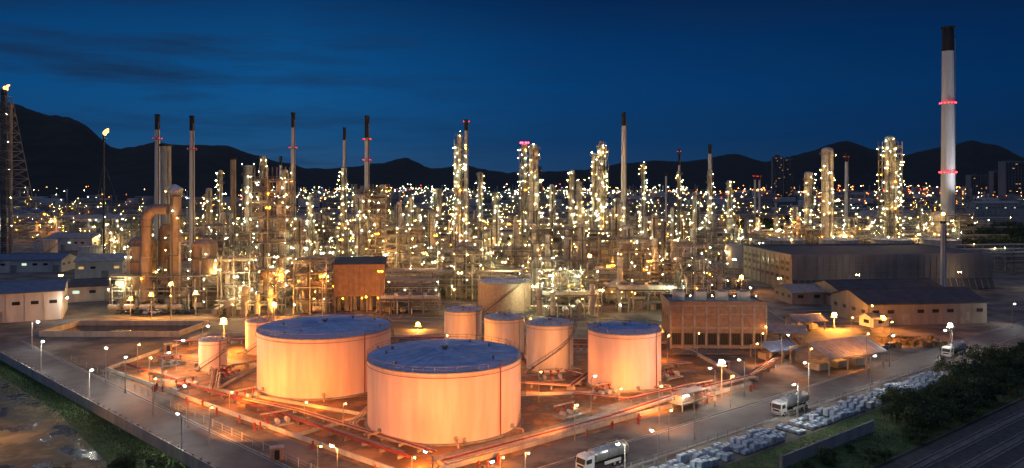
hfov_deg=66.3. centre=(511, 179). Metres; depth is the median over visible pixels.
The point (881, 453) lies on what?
bush
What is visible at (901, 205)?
floodlight mast
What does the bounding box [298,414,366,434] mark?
bund wall
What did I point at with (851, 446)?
bush
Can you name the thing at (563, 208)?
warehouse
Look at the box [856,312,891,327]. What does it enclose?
guard house
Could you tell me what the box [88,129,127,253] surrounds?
flare stack
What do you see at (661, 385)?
floodlight pole
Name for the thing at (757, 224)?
distillation column
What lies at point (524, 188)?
distillation column
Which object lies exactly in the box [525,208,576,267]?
process structure
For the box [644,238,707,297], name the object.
process structure
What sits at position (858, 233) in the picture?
pipe rack
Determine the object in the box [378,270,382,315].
floodlight mast
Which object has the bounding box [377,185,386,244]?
distillation column
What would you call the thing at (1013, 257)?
pipe rack
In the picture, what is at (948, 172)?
chimney
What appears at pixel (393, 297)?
air cooler
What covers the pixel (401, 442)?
pipeline
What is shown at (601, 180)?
distillation column
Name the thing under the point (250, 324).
storage tank
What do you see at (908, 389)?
tree
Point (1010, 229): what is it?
tree
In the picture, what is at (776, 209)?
fired heater
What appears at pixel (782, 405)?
tanker truck
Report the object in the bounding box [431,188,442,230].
distillation column
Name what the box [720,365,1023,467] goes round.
grass verge
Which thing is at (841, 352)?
open shed
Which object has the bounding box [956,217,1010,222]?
pipe rack
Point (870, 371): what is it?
street lamp
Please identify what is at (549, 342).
storage tank
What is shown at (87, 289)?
warehouse
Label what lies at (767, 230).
pipe rack
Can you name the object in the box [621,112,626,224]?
chimney
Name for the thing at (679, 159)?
chimney
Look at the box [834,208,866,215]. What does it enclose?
pipe rack
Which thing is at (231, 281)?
reactor structure
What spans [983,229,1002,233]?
tree
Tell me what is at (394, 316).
plant road
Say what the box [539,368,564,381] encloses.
pump skid
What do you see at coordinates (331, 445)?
street lamp
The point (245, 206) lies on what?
distillation column
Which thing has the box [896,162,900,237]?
distillation column
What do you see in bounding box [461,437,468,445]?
pump skid
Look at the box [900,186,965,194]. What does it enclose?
hillside houses
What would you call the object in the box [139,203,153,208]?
pipe rack
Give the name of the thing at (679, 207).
distillation column
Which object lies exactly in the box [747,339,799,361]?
open shed
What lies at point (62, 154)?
hills
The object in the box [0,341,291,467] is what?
perimeter road
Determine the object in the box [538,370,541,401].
floodlight pole
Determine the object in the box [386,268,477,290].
pipe rack
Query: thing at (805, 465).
bush
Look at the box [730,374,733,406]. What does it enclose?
floodlight pole
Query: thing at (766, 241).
pipe rack
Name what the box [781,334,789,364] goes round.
street lamp
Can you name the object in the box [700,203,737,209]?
pipe rack
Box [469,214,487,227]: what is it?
process structure
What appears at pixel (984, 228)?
pipe rack
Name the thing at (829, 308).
plant road
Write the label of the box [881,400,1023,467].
road
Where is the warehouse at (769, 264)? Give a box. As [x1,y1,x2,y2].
[742,243,994,288]
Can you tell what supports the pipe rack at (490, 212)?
on the refinery yard at (776, 380)
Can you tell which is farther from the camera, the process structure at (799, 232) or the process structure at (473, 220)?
the process structure at (473, 220)
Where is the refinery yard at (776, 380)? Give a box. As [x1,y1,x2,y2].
[0,208,1023,467]
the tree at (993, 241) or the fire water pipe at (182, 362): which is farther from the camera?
the tree at (993, 241)
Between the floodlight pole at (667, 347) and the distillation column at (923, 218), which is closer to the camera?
the floodlight pole at (667, 347)
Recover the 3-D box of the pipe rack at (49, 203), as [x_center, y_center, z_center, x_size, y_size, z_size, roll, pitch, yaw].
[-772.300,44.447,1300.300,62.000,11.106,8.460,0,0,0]
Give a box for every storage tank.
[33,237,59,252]
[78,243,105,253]
[189,332,230,374]
[237,314,277,355]
[252,311,394,401]
[365,334,525,448]
[443,302,483,340]
[477,274,532,313]
[483,309,525,358]
[524,313,580,373]
[585,316,670,393]
[720,241,745,268]
[765,236,805,243]
[818,236,859,243]
[870,236,913,243]
[919,236,963,247]
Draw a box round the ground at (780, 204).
[0,190,1023,467]
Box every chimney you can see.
[152,114,162,264]
[159,144,172,225]
[187,115,194,262]
[229,158,236,252]
[279,156,282,197]
[288,112,297,222]
[343,127,345,166]
[362,115,371,223]
[462,119,470,238]
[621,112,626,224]
[665,171,666,215]
[677,149,681,170]
[708,144,711,169]
[754,175,756,216]
[757,175,761,216]
[843,154,849,223]
[938,26,956,236]
[940,221,946,286]
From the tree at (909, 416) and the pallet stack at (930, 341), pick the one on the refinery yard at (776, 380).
the pallet stack at (930, 341)
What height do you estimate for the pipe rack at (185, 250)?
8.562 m
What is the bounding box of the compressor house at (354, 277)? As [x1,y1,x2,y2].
[332,256,386,311]
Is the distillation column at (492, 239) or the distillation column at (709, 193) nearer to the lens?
the distillation column at (492, 239)
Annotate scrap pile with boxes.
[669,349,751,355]
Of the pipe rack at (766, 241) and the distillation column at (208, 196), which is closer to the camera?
the distillation column at (208, 196)
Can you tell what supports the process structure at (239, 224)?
on the refinery yard at (776, 380)
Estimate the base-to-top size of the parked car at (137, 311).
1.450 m
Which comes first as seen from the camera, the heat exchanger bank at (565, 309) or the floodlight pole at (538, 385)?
the floodlight pole at (538, 385)
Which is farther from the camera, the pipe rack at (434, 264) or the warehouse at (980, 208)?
the warehouse at (980, 208)
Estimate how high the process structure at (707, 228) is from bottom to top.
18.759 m
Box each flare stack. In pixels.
[0,85,43,252]
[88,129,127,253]
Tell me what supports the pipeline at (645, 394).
on the tank farm soil
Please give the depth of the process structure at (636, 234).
565.52 m
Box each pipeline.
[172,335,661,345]
[207,368,222,392]
[220,393,436,452]
[350,406,366,425]
[437,374,755,465]
[521,361,692,390]
[522,348,716,400]
[571,382,694,402]
[747,334,801,379]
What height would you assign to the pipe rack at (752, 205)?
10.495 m
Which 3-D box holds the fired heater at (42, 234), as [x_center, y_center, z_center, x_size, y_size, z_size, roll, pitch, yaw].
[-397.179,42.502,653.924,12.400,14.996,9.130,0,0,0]
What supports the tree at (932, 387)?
on the grass verge at (842, 454)
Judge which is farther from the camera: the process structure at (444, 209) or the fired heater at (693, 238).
the process structure at (444, 209)
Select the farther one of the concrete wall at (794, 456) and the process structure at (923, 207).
the process structure at (923, 207)
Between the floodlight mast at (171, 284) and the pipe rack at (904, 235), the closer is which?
the floodlight mast at (171, 284)
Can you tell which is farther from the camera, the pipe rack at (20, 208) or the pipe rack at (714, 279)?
the pipe rack at (20, 208)
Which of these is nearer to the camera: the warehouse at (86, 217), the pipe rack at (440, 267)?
the pipe rack at (440, 267)
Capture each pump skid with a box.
[159,354,183,365]
[171,375,199,390]
[216,363,242,378]
[232,386,261,403]
[260,409,293,428]
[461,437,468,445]
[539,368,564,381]
[553,400,583,419]
[573,344,587,353]
[593,382,620,397]
[661,365,682,379]
[694,379,717,392]
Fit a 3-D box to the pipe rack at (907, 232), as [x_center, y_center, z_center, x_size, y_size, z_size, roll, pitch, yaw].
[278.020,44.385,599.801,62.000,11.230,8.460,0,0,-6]
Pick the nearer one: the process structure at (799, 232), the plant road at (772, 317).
the plant road at (772, 317)
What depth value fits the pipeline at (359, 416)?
162.58 m
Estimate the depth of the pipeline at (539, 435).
154.62 m
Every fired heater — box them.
[0,217,8,238]
[26,221,45,239]
[30,202,40,209]
[48,222,63,235]
[78,219,95,232]
[185,209,188,222]
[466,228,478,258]
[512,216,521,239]
[605,257,636,303]
[688,229,698,255]
[771,202,779,212]
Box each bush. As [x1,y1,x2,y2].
[105,461,119,467]
[113,447,139,466]
[113,457,129,467]
[123,461,137,467]
[135,453,145,459]
[144,453,168,467]
[166,461,180,467]
[799,460,811,467]
[802,461,814,467]
[817,446,837,455]
[818,450,833,464]
[823,455,836,465]
[843,443,855,452]
[863,454,877,463]
[874,448,894,460]
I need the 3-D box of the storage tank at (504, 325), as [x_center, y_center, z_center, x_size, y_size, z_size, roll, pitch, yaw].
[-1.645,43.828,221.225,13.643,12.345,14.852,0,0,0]
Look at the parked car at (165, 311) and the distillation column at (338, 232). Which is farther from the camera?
the distillation column at (338, 232)
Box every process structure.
[7,215,27,234]
[25,198,40,209]
[38,211,72,233]
[52,201,65,212]
[75,207,94,214]
[105,218,133,243]
[123,200,153,252]
[182,218,201,242]
[187,200,199,208]
[195,229,237,240]
[212,206,229,223]
[214,213,256,278]
[227,217,257,243]
[236,200,253,216]
[270,234,275,259]
[303,233,353,259]
[304,212,340,247]
[309,252,372,284]
[318,208,339,240]
[347,222,353,239]
[382,201,428,276]
[386,204,415,255]
[420,209,451,244]
[431,205,449,212]
[436,222,476,276]
[440,225,486,295]
[442,197,453,208]
[463,215,484,239]
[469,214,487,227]
[487,224,542,283]
[501,204,513,212]
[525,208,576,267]
[539,234,601,302]
[545,199,556,207]
[559,214,575,226]
[562,215,598,248]
[582,209,591,223]
[585,208,620,276]
[586,221,636,266]
[606,213,610,235]
[627,200,639,212]
[627,210,650,233]
[633,224,650,235]
[636,216,690,264]
[640,202,656,215]
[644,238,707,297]
[667,212,691,238]
[677,205,691,211]
[684,216,702,238]
[685,227,711,239]
[687,213,729,274]
[687,220,711,236]
[688,235,720,262]
[700,207,715,212]
[718,225,743,231]
[719,208,740,228]
[721,220,763,243]
[726,228,758,244]
[747,208,767,212]
[748,226,776,243]
[749,199,764,209]
[782,215,821,243]
[814,201,820,212]
[814,213,836,222]
[834,197,843,209]
[834,217,860,239]
[855,219,880,232]
[903,221,929,236]
[911,208,930,223]
[912,198,932,209]
[914,202,933,211]
[930,201,939,211]
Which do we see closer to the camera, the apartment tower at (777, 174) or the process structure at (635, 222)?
the process structure at (635, 222)
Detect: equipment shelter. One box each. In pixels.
[163,343,172,351]
[269,444,284,460]
[720,360,730,369]
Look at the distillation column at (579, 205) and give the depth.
498.33 m
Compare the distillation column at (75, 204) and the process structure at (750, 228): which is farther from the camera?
the distillation column at (75, 204)
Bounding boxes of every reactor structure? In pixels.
[215,250,260,311]
[248,167,297,307]
[293,255,337,314]
[350,184,392,257]
[451,242,484,299]
[551,263,586,309]
[614,229,653,295]
[675,241,713,293]
[920,210,973,242]
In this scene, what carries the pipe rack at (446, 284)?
on the refinery yard at (776, 380)
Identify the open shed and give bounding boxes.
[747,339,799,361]
[767,323,806,342]
[782,313,827,330]
[786,335,887,375]
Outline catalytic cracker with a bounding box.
[107,184,235,311]
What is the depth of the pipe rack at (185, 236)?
569.88 m
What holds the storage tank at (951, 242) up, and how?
on the refinery yard at (776, 380)
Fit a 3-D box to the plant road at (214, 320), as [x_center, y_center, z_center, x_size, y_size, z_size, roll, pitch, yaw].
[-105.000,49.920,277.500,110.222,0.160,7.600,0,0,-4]
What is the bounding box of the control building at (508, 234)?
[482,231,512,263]
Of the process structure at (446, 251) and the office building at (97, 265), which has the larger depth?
the office building at (97, 265)
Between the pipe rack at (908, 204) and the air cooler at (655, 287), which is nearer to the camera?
the air cooler at (655, 287)
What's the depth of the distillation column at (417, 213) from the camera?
521.79 m
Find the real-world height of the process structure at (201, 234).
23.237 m
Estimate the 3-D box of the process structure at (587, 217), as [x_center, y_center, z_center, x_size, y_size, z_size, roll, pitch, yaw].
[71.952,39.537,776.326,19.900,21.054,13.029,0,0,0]
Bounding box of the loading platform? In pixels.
[670,386,707,411]
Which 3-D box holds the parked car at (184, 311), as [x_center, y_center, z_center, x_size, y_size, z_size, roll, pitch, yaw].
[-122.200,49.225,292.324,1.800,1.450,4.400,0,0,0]
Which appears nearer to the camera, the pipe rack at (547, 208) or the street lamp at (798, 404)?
the street lamp at (798, 404)
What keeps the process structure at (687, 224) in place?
on the refinery yard at (776, 380)
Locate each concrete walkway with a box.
[151,369,404,451]
[191,355,256,365]
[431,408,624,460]
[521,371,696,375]
[598,384,701,411]
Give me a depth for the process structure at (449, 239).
366.42 m
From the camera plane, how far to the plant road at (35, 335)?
248.76 m
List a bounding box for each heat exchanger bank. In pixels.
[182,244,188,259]
[211,285,284,316]
[531,284,600,317]
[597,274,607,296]
[700,275,746,288]
[704,277,729,293]
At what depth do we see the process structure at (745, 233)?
520.48 m
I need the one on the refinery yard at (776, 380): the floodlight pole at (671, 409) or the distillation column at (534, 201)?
the distillation column at (534, 201)
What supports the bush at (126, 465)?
on the grass verge at (105, 455)
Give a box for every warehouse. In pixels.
[0,210,47,219]
[0,253,76,272]
[0,278,69,322]
[17,219,77,231]
[45,232,108,250]
[54,215,129,228]
[68,277,126,301]
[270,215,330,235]
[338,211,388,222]
[559,206,613,217]
[742,243,994,288]
[810,278,942,304]
[828,286,990,324]
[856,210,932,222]
[966,201,1019,215]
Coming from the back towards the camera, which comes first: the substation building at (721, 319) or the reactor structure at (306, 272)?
the reactor structure at (306, 272)
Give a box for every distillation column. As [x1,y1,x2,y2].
[48,202,58,216]
[70,200,78,209]
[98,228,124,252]
[203,188,214,238]
[216,170,225,230]
[241,165,253,251]
[258,155,268,182]
[281,169,288,222]
[286,230,291,273]
[291,217,304,298]
[305,194,316,256]
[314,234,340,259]
[333,229,343,251]
[338,167,348,247]
[342,229,372,254]
[352,194,365,256]
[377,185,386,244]
[407,193,415,256]
[414,206,421,250]
[426,211,436,259]
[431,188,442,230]
[453,133,469,238]
[476,172,484,239]
[480,233,507,263]
[488,227,512,276]
[491,194,502,257]
[519,142,528,245]
[526,144,541,243]
[529,240,541,304]
[547,184,555,226]
[567,170,576,238]
[574,181,583,241]
[574,222,587,300]
[590,153,598,226]
[595,141,609,240]
[611,197,623,267]
[618,225,627,255]
[626,225,660,282]
[637,205,640,217]
[640,163,646,235]
[648,214,662,274]
[669,207,684,238]
[676,170,683,238]
[689,192,701,254]
[706,170,713,226]
[725,180,734,229]
[726,217,735,233]
[753,217,760,231]
[772,216,780,234]
[791,206,798,228]
[802,172,815,243]
[819,147,835,237]
[868,227,877,236]
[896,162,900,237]
[921,215,930,224]
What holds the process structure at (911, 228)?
on the refinery yard at (776, 380)
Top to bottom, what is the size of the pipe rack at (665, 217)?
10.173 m
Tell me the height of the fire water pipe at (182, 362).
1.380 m
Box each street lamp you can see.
[40,340,43,370]
[89,369,92,399]
[105,347,106,381]
[124,356,125,392]
[176,339,184,370]
[176,412,181,448]
[183,384,188,427]
[330,443,337,467]
[423,449,432,467]
[615,442,625,467]
[650,428,658,467]
[685,394,695,439]
[709,367,715,406]
[737,358,744,396]
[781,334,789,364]
[792,383,798,420]
[804,361,808,393]
[870,354,875,390]
[889,334,893,366]
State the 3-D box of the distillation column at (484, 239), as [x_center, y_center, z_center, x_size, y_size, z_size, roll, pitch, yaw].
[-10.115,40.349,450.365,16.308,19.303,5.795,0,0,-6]
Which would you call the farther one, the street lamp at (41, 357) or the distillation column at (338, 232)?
the distillation column at (338, 232)
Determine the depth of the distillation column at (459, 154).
418.25 m
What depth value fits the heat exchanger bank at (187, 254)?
484.89 m
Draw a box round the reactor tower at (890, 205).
[877,136,903,237]
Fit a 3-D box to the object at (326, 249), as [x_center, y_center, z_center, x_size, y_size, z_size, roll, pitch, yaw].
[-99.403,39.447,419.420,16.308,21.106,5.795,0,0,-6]
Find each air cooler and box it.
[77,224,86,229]
[373,292,442,313]
[503,273,542,282]
[542,288,602,312]
[613,282,678,312]
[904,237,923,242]
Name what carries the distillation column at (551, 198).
on the refinery yard at (776, 380)
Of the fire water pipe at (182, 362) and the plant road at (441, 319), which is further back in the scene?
the plant road at (441, 319)
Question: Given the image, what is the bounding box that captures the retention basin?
[39,320,208,336]
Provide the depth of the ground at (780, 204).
1505.32 m
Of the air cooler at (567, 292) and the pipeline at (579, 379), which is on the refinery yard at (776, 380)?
the air cooler at (567, 292)
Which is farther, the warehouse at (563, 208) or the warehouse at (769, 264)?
the warehouse at (563, 208)
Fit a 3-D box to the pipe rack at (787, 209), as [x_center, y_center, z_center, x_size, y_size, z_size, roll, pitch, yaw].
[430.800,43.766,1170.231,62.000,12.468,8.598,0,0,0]
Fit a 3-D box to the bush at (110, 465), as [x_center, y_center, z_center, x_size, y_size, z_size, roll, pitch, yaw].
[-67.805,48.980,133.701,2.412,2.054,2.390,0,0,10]
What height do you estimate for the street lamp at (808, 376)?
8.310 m
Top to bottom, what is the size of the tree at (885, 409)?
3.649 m
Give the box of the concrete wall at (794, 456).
[780,419,873,467]
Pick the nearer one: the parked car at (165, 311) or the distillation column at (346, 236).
the parked car at (165, 311)
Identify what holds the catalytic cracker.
on the refinery yard at (776, 380)
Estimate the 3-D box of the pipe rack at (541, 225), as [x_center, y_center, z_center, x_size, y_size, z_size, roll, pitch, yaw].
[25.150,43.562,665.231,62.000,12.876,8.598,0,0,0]
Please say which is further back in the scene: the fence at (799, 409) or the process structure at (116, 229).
the process structure at (116, 229)
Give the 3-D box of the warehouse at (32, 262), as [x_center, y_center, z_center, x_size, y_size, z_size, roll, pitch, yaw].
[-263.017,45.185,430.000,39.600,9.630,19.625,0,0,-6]
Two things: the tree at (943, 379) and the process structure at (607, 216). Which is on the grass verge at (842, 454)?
the tree at (943, 379)
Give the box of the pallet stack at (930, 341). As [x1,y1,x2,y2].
[876,335,947,348]
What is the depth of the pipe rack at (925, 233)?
613.43 m
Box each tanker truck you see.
[575,438,628,467]
[770,390,808,416]
[940,339,966,357]
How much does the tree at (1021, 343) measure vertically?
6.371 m
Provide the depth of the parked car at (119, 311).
291.09 m
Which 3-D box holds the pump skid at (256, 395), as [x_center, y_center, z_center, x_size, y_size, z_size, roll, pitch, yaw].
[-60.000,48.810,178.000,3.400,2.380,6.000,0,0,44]
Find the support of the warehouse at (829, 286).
on the refinery yard at (776, 380)
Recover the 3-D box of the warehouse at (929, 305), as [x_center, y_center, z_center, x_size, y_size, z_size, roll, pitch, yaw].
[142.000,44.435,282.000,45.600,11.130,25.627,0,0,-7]
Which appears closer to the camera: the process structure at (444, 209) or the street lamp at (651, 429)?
the street lamp at (651, 429)
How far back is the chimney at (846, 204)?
748.58 m
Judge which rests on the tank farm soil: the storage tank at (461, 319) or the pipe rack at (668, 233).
the storage tank at (461, 319)
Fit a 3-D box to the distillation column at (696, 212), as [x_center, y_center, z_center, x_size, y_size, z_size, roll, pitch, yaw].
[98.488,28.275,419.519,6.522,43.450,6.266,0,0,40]
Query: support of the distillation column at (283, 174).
on the refinery yard at (776, 380)
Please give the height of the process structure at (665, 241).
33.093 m
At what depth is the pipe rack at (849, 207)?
1168.23 m
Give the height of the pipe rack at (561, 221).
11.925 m
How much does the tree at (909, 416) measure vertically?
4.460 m
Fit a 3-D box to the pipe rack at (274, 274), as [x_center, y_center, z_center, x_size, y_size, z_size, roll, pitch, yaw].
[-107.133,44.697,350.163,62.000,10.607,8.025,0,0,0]
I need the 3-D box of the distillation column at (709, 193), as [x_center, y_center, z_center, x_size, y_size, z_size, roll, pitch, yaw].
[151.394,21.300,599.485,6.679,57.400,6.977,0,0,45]
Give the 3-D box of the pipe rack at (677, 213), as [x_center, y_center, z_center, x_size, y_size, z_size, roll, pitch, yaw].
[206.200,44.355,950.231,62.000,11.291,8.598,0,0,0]
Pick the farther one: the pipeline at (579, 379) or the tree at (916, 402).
the pipeline at (579, 379)
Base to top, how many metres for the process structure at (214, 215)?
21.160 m
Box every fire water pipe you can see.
[121,363,410,458]
[152,357,256,369]
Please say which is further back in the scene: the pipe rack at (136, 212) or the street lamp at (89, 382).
the pipe rack at (136, 212)
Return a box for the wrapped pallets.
[650,371,948,467]
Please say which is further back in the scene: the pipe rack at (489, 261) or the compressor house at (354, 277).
the pipe rack at (489, 261)
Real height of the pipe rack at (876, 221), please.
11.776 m
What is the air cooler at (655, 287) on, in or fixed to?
on the refinery yard at (776, 380)
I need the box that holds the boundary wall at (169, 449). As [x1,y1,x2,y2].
[0,350,218,467]
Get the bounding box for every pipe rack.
[0,207,31,208]
[13,226,68,238]
[25,222,53,230]
[31,203,64,209]
[31,205,74,212]
[64,203,102,209]
[73,206,115,212]
[76,220,114,228]
[102,203,140,209]
[105,214,141,220]
[105,241,188,251]
[105,245,188,257]
[106,232,188,242]
[115,206,141,212]
[129,210,141,215]
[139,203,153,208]
[182,202,214,208]
[182,209,216,216]
[196,214,241,218]
[237,244,305,251]
[237,268,333,291]
[270,210,314,213]
[278,265,330,309]
[280,278,438,306]
[298,214,337,217]
[315,208,353,216]
[318,253,427,265]
[327,202,353,207]
[333,263,438,276]
[374,270,521,299]
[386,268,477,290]
[386,273,503,297]
[402,203,432,208]
[412,249,488,259]
[416,240,481,257]
[420,238,452,251]
[421,211,451,218]
[433,259,450,297]
[444,214,500,219]
[463,210,499,213]
[469,223,521,231]
[477,259,590,268]
[482,268,615,291]
[488,218,548,226]
[489,205,521,212]
[501,217,556,219]
[503,212,548,216]
[505,224,567,231]
[522,271,670,299]
[544,206,559,211]
[554,211,598,216]
[554,218,598,223]
[591,263,722,281]
[629,216,669,221]
[637,203,662,205]
[656,212,706,218]
[657,206,691,211]
[667,232,677,237]
[670,214,721,219]
[690,221,735,228]
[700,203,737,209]
[700,207,738,212]
[700,239,791,244]
[700,260,721,289]
[723,232,783,239]
[737,214,783,223]
[738,204,774,209]
[738,207,779,212]
[748,229,820,237]
[779,205,817,212]
[782,235,868,243]
[800,217,859,226]
[814,211,857,216]
[817,230,881,240]
[834,205,862,209]
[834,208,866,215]
[837,231,915,242]
[839,217,883,220]
[858,218,919,224]
[867,234,948,243]
[877,225,930,232]
[900,202,914,208]
[904,233,971,236]
[919,220,983,224]
[924,234,1009,243]
[955,243,1023,259]
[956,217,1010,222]
[958,247,1023,265]
[963,227,1017,238]
[974,223,999,229]
[980,251,1023,271]
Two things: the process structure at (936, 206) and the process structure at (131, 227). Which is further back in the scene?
the process structure at (936, 206)
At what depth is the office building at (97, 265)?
395.75 m
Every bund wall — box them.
[106,332,751,467]
[160,378,726,414]
[216,366,256,387]
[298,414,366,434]
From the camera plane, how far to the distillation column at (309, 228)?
408.54 m
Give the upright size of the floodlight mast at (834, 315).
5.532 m
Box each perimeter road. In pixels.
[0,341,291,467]
[538,320,1023,467]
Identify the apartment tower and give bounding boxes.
[527,166,541,194]
[771,155,782,196]
[783,157,792,196]
[966,173,988,195]
[989,169,997,197]
[998,159,1023,197]
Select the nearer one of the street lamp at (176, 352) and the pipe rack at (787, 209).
the street lamp at (176, 352)
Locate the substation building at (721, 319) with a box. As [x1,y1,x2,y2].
[661,289,766,348]
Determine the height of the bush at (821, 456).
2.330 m
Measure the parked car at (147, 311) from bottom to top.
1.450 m
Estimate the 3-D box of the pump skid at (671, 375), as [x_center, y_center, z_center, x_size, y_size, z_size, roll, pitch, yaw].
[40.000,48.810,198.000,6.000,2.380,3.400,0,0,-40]
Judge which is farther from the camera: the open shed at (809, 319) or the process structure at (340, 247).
the process structure at (340, 247)
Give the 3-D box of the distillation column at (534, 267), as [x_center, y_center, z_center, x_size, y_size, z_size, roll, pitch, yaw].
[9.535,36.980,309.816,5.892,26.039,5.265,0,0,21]
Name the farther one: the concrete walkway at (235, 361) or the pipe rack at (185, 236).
the pipe rack at (185, 236)
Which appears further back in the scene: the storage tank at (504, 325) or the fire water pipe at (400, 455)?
the storage tank at (504, 325)
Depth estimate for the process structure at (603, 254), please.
384.94 m
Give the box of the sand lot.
[0,377,107,467]
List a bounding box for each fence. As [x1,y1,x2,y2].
[72,356,316,467]
[616,333,1023,467]
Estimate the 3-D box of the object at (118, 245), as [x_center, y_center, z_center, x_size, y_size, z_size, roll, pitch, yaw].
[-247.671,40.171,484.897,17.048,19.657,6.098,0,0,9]
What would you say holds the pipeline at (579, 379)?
on the tank farm soil
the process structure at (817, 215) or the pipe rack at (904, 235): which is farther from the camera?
the process structure at (817, 215)
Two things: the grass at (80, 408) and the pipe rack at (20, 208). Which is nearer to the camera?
the grass at (80, 408)
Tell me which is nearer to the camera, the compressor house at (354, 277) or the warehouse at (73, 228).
the compressor house at (354, 277)
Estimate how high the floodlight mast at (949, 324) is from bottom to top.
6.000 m
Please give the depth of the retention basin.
260.55 m
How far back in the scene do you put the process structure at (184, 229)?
602.75 m
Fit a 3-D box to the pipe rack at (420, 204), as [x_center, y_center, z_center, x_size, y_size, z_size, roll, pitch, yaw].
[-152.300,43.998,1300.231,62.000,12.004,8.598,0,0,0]
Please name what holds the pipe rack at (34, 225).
on the refinery yard at (776, 380)
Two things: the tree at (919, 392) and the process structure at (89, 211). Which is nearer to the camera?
the tree at (919, 392)
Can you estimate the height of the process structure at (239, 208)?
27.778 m
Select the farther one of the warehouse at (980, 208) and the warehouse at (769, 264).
the warehouse at (980, 208)
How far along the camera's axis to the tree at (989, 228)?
632.50 m
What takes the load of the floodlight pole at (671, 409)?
on the perimeter road at (645, 446)
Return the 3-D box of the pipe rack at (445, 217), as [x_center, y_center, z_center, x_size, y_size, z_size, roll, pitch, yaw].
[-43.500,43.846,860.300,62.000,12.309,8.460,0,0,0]
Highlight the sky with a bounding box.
[0,0,1023,172]
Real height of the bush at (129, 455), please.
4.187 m
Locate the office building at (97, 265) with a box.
[73,253,126,278]
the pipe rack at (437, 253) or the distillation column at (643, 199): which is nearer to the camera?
the pipe rack at (437, 253)
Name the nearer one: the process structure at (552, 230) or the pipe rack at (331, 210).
the process structure at (552, 230)
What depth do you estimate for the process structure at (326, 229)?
517.43 m
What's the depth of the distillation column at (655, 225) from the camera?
338.63 m
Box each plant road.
[22,325,83,338]
[51,318,286,323]
[377,317,893,326]
[381,288,422,318]
[712,275,788,323]
[780,303,1023,310]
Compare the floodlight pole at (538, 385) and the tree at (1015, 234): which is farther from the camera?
the tree at (1015, 234)
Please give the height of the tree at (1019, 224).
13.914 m
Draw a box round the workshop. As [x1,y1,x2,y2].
[772,283,826,304]
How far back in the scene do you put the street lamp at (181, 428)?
138.93 m
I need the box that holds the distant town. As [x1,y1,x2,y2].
[0,184,1023,207]
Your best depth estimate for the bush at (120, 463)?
133.53 m
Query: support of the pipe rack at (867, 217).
on the refinery yard at (776, 380)
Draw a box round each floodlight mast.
[127,296,133,316]
[147,292,153,317]
[168,282,174,318]
[192,291,199,316]
[220,318,228,335]
[266,207,269,313]
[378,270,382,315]
[463,168,465,217]
[716,359,726,396]
[829,172,830,237]
[830,313,837,328]
[878,315,885,332]
[900,164,902,229]
[945,323,953,342]
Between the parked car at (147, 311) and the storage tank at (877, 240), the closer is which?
the parked car at (147, 311)
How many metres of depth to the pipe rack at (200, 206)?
1297.51 m
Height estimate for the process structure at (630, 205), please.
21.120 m
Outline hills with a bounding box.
[0,103,1023,199]
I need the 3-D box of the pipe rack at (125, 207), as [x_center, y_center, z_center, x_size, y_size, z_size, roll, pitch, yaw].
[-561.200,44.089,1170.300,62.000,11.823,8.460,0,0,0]
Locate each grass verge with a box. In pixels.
[0,360,189,467]
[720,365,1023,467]
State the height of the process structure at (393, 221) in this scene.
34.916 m
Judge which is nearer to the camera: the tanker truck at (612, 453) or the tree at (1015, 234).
the tanker truck at (612, 453)
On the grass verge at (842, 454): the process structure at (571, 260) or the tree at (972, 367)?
the tree at (972, 367)
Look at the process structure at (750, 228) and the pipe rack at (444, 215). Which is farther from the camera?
the pipe rack at (444, 215)
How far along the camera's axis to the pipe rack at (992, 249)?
448.56 m
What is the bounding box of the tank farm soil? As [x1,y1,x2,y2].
[99,335,758,467]
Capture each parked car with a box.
[115,309,124,313]
[133,309,142,313]
[142,309,150,313]
[152,309,161,313]
[161,309,169,313]
[170,309,178,313]
[180,309,188,313]
[188,309,197,313]
[885,342,895,348]
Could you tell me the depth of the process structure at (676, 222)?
652.90 m
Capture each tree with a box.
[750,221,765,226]
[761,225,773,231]
[875,384,917,418]
[878,403,903,420]
[887,384,920,405]
[892,397,920,418]
[897,399,946,430]
[902,410,932,431]
[914,386,939,397]
[923,380,960,401]
[931,354,967,377]
[937,374,962,390]
[954,358,988,374]
[962,237,987,247]
[962,343,1001,364]
[965,229,985,237]
[974,224,996,233]
[977,230,996,237]
[977,349,1006,366]
[979,236,1007,247]
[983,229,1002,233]
[983,393,998,403]
[984,382,1011,401]
[988,233,1012,243]
[989,220,1009,228]
[995,236,1022,246]
[996,241,1023,249]
[999,344,1023,357]
[1000,231,1023,237]
[1002,226,1017,231]
[1004,223,1023,229]
[1014,341,1023,351]
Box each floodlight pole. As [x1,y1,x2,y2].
[152,377,156,414]
[208,405,213,449]
[317,443,322,467]
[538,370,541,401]
[574,403,578,440]
[658,384,662,423]
[667,334,669,362]
[668,408,672,440]
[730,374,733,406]
[866,332,869,375]

